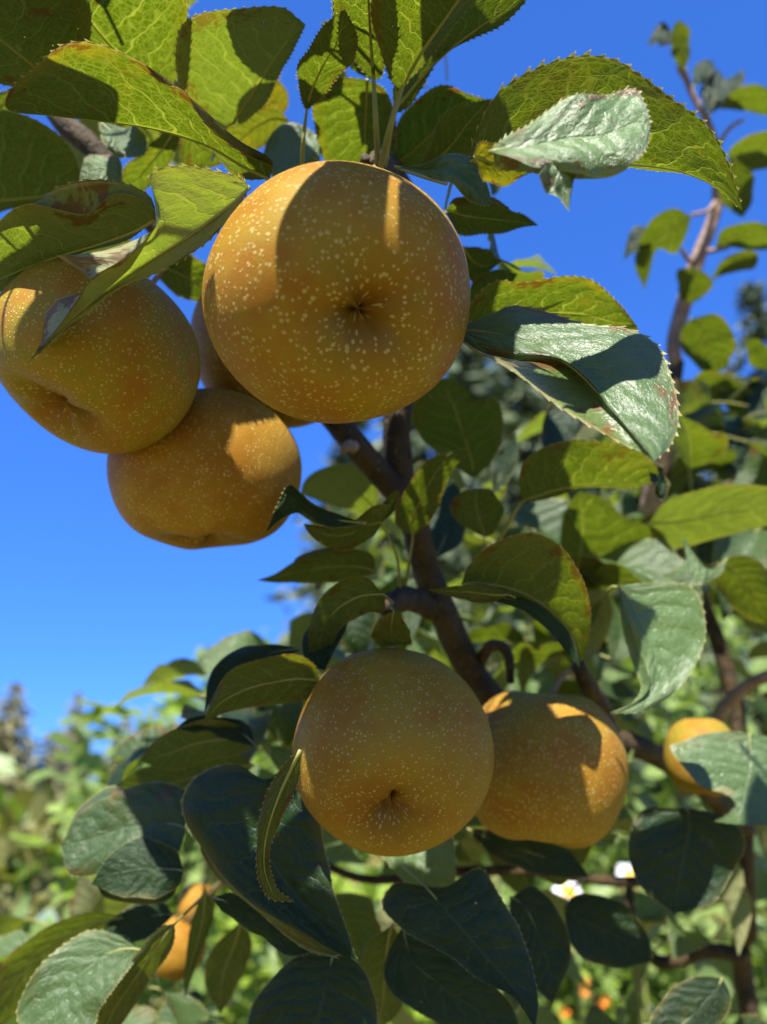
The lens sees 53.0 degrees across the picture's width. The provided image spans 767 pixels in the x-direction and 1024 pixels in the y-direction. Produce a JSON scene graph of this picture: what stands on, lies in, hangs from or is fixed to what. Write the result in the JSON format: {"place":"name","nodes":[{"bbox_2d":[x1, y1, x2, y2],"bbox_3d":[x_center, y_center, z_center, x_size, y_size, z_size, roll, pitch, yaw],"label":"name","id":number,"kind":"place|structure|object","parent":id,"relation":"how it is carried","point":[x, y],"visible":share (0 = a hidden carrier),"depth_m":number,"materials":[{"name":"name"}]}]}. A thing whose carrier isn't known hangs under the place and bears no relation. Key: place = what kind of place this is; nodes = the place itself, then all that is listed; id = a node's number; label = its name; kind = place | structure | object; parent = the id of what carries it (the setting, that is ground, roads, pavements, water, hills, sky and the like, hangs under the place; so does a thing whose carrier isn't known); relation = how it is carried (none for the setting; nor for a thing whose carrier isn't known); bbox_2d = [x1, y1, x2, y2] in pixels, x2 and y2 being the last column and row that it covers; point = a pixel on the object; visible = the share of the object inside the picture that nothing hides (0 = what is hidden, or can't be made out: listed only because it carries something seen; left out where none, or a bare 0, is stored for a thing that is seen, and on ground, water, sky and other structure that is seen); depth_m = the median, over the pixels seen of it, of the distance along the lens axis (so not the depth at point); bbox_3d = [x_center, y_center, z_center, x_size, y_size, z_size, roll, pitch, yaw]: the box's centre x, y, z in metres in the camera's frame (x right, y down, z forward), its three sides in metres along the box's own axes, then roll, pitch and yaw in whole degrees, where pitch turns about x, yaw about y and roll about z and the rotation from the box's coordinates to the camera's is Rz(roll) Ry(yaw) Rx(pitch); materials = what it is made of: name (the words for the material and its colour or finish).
{"place":"outdoors","nodes":[
{"label":"outdoors","id":0,"kind":"place"},
{"bbox_2d":[36,908,57,923],"bbox_3d":[-0.937,1.464,1.606,0.849,1.249,0.817,0,-20,0],"label":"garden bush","id":1,"kind":"object","parent":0,"point":[44,915],"visible":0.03,"depth_m":1.97,"materials":[{"name":"green plant"}]},
{"bbox_2d":[0,0,766,780],"label":"sky","id":2,"kind":"structure","parent":0,"point":[91,604],"materials":[{"name":"blue"}]},
{"bbox_2d":[26,821,766,1021],"bbox_3d":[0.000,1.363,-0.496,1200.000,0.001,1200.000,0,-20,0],"label":"ground","id":3,"kind":"structure","parent":0,"point":[375,860],"depth_m":12.41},
{"bbox_2d":[0,723,33,799],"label":"conifer tree","id":4,"kind":"object","parent":3,"relation":"on","point":[3,751],"visible":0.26,"depth_m":65.27,"materials":[{"name":"green plant"}]},
{"bbox_2d":[0,681,57,798],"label":"conifer tree","id":5,"kind":"object","parent":3,"relation":"on","point":[11,739],"visible":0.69,"depth_m":67.14,"materials":[{"name":"green plant"}]},
{"bbox_2d":[26,732,80,801],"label":"conifer tree","id":6,"kind":"object","parent":3,"relation":"on","point":[49,763],"visible":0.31,"depth_m":69.85,"materials":[{"name":"green plant"}]},
{"bbox_2d":[52,692,97,780],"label":"conifer tree","id":7,"kind":"object","parent":3,"relation":"on","point":[69,733],"visible":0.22,"depth_m":81.80,"materials":[{"name":"green plant"}]},
{"bbox_2d":[0,754,153,1000],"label":"garden bush","id":8,"kind":"object","parent":3,"relation":"on","point":[24,874],"visible":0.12,"depth_m":2.97,"materials":[{"name":"green plant"}]},
{"bbox_2d":[0,776,175,1006],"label":"garden bush","id":9,"kind":"object","parent":3,"relation":"on","point":[39,800],"visible":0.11,"depth_m":2.20,"materials":[{"name":"green plant"}]},
{"bbox_2d":[84,719,135,776],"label":"conifer tree","id":10,"kind":"object","parent":3,"relation":"on","point":[124,725],"visible":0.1,"depth_m":74.33,"materials":[{"name":"green plant"}]},
{"bbox_2d":[0,758,221,1001],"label":"garden bush","id":11,"kind":"object","parent":3,"relation":"on","point":[103,764],"depth_m":3.79,"materials":[{"name":"green plant"}]},
{"bbox_2d":[3,893,220,1023],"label":"garden bush","id":12,"kind":"object","parent":3,"relation":"on","point":[197,983],"visible":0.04,"depth_m":1.69,"materials":[{"name":"green plant"}]},
{"bbox_2d":[8,693,278,1007],"bbox_3d":[-0.520,1.239,1.679,0.682,1.722,0.636,15,-25,-35],"label":"lobed leaf bush","id":13,"kind":"object","parent":3,"relation":"on","point":[81,756],"visible":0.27,"depth_m":1.76,"materials":[{"name":"green plant"}]},
{"bbox_2d":[68,641,347,1022],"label":"garden bush","id":14,"kind":"object","parent":3,"relation":"on","point":[137,712],"depth_m":3.46,"materials":[{"name":"green plant"}]},
{"bbox_2d":[147,628,382,1016],"bbox_3d":[-0.420,1.456,2.870,1.178,2.131,1.178,14,-24,-34],"label":"garden bush","id":15,"kind":"object","parent":3,"relation":"on","point":[195,854],"visible":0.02,"depth_m":2.76,"materials":[{"name":"green plant"}]},
{"bbox_2d":[162,862,436,1023],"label":"garden bush","id":16,"kind":"object","parent":3,"relation":"on","point":[243,1006],"visible":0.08,"depth_m":2.27,"materials":[{"name":"green plant"}]},
{"bbox_2d":[262,419,385,648],"bbox_3d":[-1.102,2.802,26.383,8.867,15.823,8.584,0,-20,0],"label":"conifer tree","id":17,"kind":"object","parent":3,"relation":"on","point":[304,590],"visible":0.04,"depth_m":26.77,"materials":[{"name":"green plant"}]},
{"bbox_2d":[0,0,766,1023],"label":"pear tree","id":18,"kind":"object","parent":3,"relation":"on","point":[656,562],"visible":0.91,"depth_m":0.37,"materials":[{"name":"green plant"}]},
{"bbox_2d":[0,258,200,453],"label":"pear","id":19,"kind":"object","parent":18,"relation":"attached to","point":[118,372],"visible":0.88,"depth_m":0.29,"materials":[{"name":"food"}]},
{"bbox_2d":[155,881,222,979],"bbox_3d":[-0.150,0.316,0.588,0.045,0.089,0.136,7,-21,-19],"label":"pear","id":20,"kind":"object","parent":18,"relation":"attached to","point":[172,967],"visible":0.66,"depth_m":0.60,"materials":[{"name":"food"}]},
{"bbox_2d":[177,874,215,917],"bbox_3d":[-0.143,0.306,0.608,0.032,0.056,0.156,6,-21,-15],"label":"pear","id":21,"kind":"object","parent":18,"relation":"attached to","point":[191,894],"visible":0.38,"depth_m":0.65,"materials":[{"name":"food"}]},
{"bbox_2d":[107,387,301,549],"bbox_3d":[-0.085,-0.057,0.385,0.090,0.155,0.089,0,-20,0],"label":"pear","id":22,"kind":"object","parent":18,"relation":"attached to","point":[214,467],"visible":0.89,"depth_m":0.34,"materials":[{"name":"food"}]},
{"bbox_2d":[191,295,314,427],"bbox_3d":[-0.056,-0.088,0.406,0.090,0.086,0.091,0,-20,0],"label":"pear","id":23,"kind":"object","parent":18,"relation":"attached to","point":[215,373],"visible":0.12,"depth_m":0.38,"materials":[{"name":"food"}]},
{"bbox_2d":[202,160,469,423],"bbox_3d":[-0.015,-0.099,0.270,0.089,0.142,0.086,0,-20,0],"label":"pear","id":24,"kind":"object","parent":18,"relation":"attached to","point":[335,291],"visible":1,"depth_m":0.23,"materials":[{"name":"food"}]},
{"bbox_2d":[292,645,493,856],"bbox_3d":[0.004,0.089,0.335,0.086,0.111,0.085,0,-20,0],"label":"pear","id":25,"kind":"object","parent":18,"relation":"attached to","point":[395,745],"visible":0.97,"depth_m":0.30,"materials":[{"name":"food"}]},
{"bbox_2d":[475,667,628,848],"bbox_3d":[0.083,0.125,0.402,0.085,0.093,0.083,0,-20,0],"label":"pear","id":26,"kind":"object","parent":18,"relation":"attached to","point":[560,775],"visible":0.88,"depth_m":0.37,"materials":[{"name":"food"}]},
{"bbox_2d":[663,717,730,796],"bbox_3d":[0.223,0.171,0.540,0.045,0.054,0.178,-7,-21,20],"label":"pear","id":27,"kind":"object","parent":18,"relation":"attached to","point":[679,731],"visible":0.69,"depth_m":0.47,"materials":[{"name":"food"}]},
{"bbox_2d":[310,402,504,676],"bbox_3d":[1.253,2.031,23.538,10.183,15.429,10.000,0,-20,0],"label":"conifer tree","id":28,"kind":"object","parent":3,"relation":"on","point":[419,445],"visible":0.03,"depth_m":23.89,"materials":[{"name":"green plant"}]},
{"bbox_2d":[347,855,579,1023],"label":"garden bush","id":29,"kind":"object","parent":3,"relation":"on","point":[505,895],"depth_m":2.63,"materials":[{"name":"green plant"}]},
{"bbox_2d":[339,343,617,830],"bbox_3d":[3.191,1.747,25.489,11.261,18.352,11.450,0,-20,0],"label":"conifer tree","id":30,"kind":"object","parent":3,"relation":"on","point":[466,360],"visible":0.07,"depth_m":26.53,"materials":[{"name":"green plant"}]},
{"bbox_2d":[373,829,685,1019],"bbox_3d":[0.562,1.909,3.156,1.414,1.477,1.248,0,-20,0],"label":"garden bush","id":31,"kind":"object","parent":3,"relation":"on","point":[567,988],"visible":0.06,"depth_m":2.87,"materials":[{"name":"green plant"}]},
{"bbox_2d":[552,881,583,1023],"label":"white flower","id":32,"kind":"object","parent":3,"relation":"on","point":[563,890],"visible":0.58,"depth_m":1.12,"materials":[{"name":"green plant"}]},
{"bbox_2d":[410,354,760,829],"bbox_3d":[4.718,0.909,21.078,11.237,16.140,10.650,0,-20,0],"label":"conifer tree","id":33,"kind":"object","parent":3,"relation":"on","point":[529,401],"visible":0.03,"depth_m":21.07,"materials":[{"name":"green plant"}]},
{"bbox_2d":[554,969,647,1023],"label":"flowering plant","id":34,"kind":"object","parent":3,"relation":"on","point":[559,1008],"visible":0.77,"depth_m":1.85,"materials":[{"name":"green plant"}]},
{"bbox_2d":[500,657,759,1023],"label":"garden bush","id":35,"kind":"object","parent":3,"relation":"on","point":[602,985],"visible":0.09,"depth_m":3.08,"materials":[{"name":"green plant"}]},
{"bbox_2d":[617,864,649,1023],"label":"white flower","id":36,"kind":"object","parent":3,"relation":"on","point":[624,870],"visible":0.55,"depth_m":1.72,"materials":[{"name":"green plant"}]},
{"bbox_2d":[589,970,730,1016],"bbox_3d":[1.173,2.147,2.816,0.919,0.926,0.799,0,-20,0],"label":"garden bush","id":37,"kind":"object","parent":3,"relation":"on","point":[628,981],"visible":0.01,"depth_m":2.97,"materials":[{"name":"green plant"}]},
{"bbox_2d":[557,908,766,1021],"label":"garden bush","id":38,"kind":"object","parent":3,"relation":"on","point":[683,968],"depth_m":3.81,"materials":[{"name":"green plant"}]},
{"bbox_2d":[614,606,766,1023],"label":"garden bush","id":39,"kind":"object","parent":3,"relation":"on","point":[683,705],"visible":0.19,"depth_m":2.79,"materials":[{"name":"green plant"}]},
{"bbox_2d":[647,364,761,734],"bbox_3d":[10.574,2.233,25.666,9.764,16.499,9.663,-8,-21,21],"label":"conifer tree","id":40,"kind":"object","parent":3,"relation":"on","point":[720,692],"visible":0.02,"depth_m":23.06,"materials":[{"name":"green plant"}]},
{"bbox_2d":[709,279,766,734],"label":"conifer tree","id":41,"kind":"object","parent":3,"relation":"on","point":[750,292],"visible":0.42,"depth_m":25.56,"materials":[{"name":"green plant"}]},
{"bbox_2d":[590,457,694,667],"bbox_3d":[9.073,1.941,28.157,10.579,18.543,9.480,6,-21,-17],"label":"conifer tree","id":42,"kind":"object","parent":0,"point":[609,490],"depth_m":27.61,"materials":[{"name":"green plant"}]}
]}

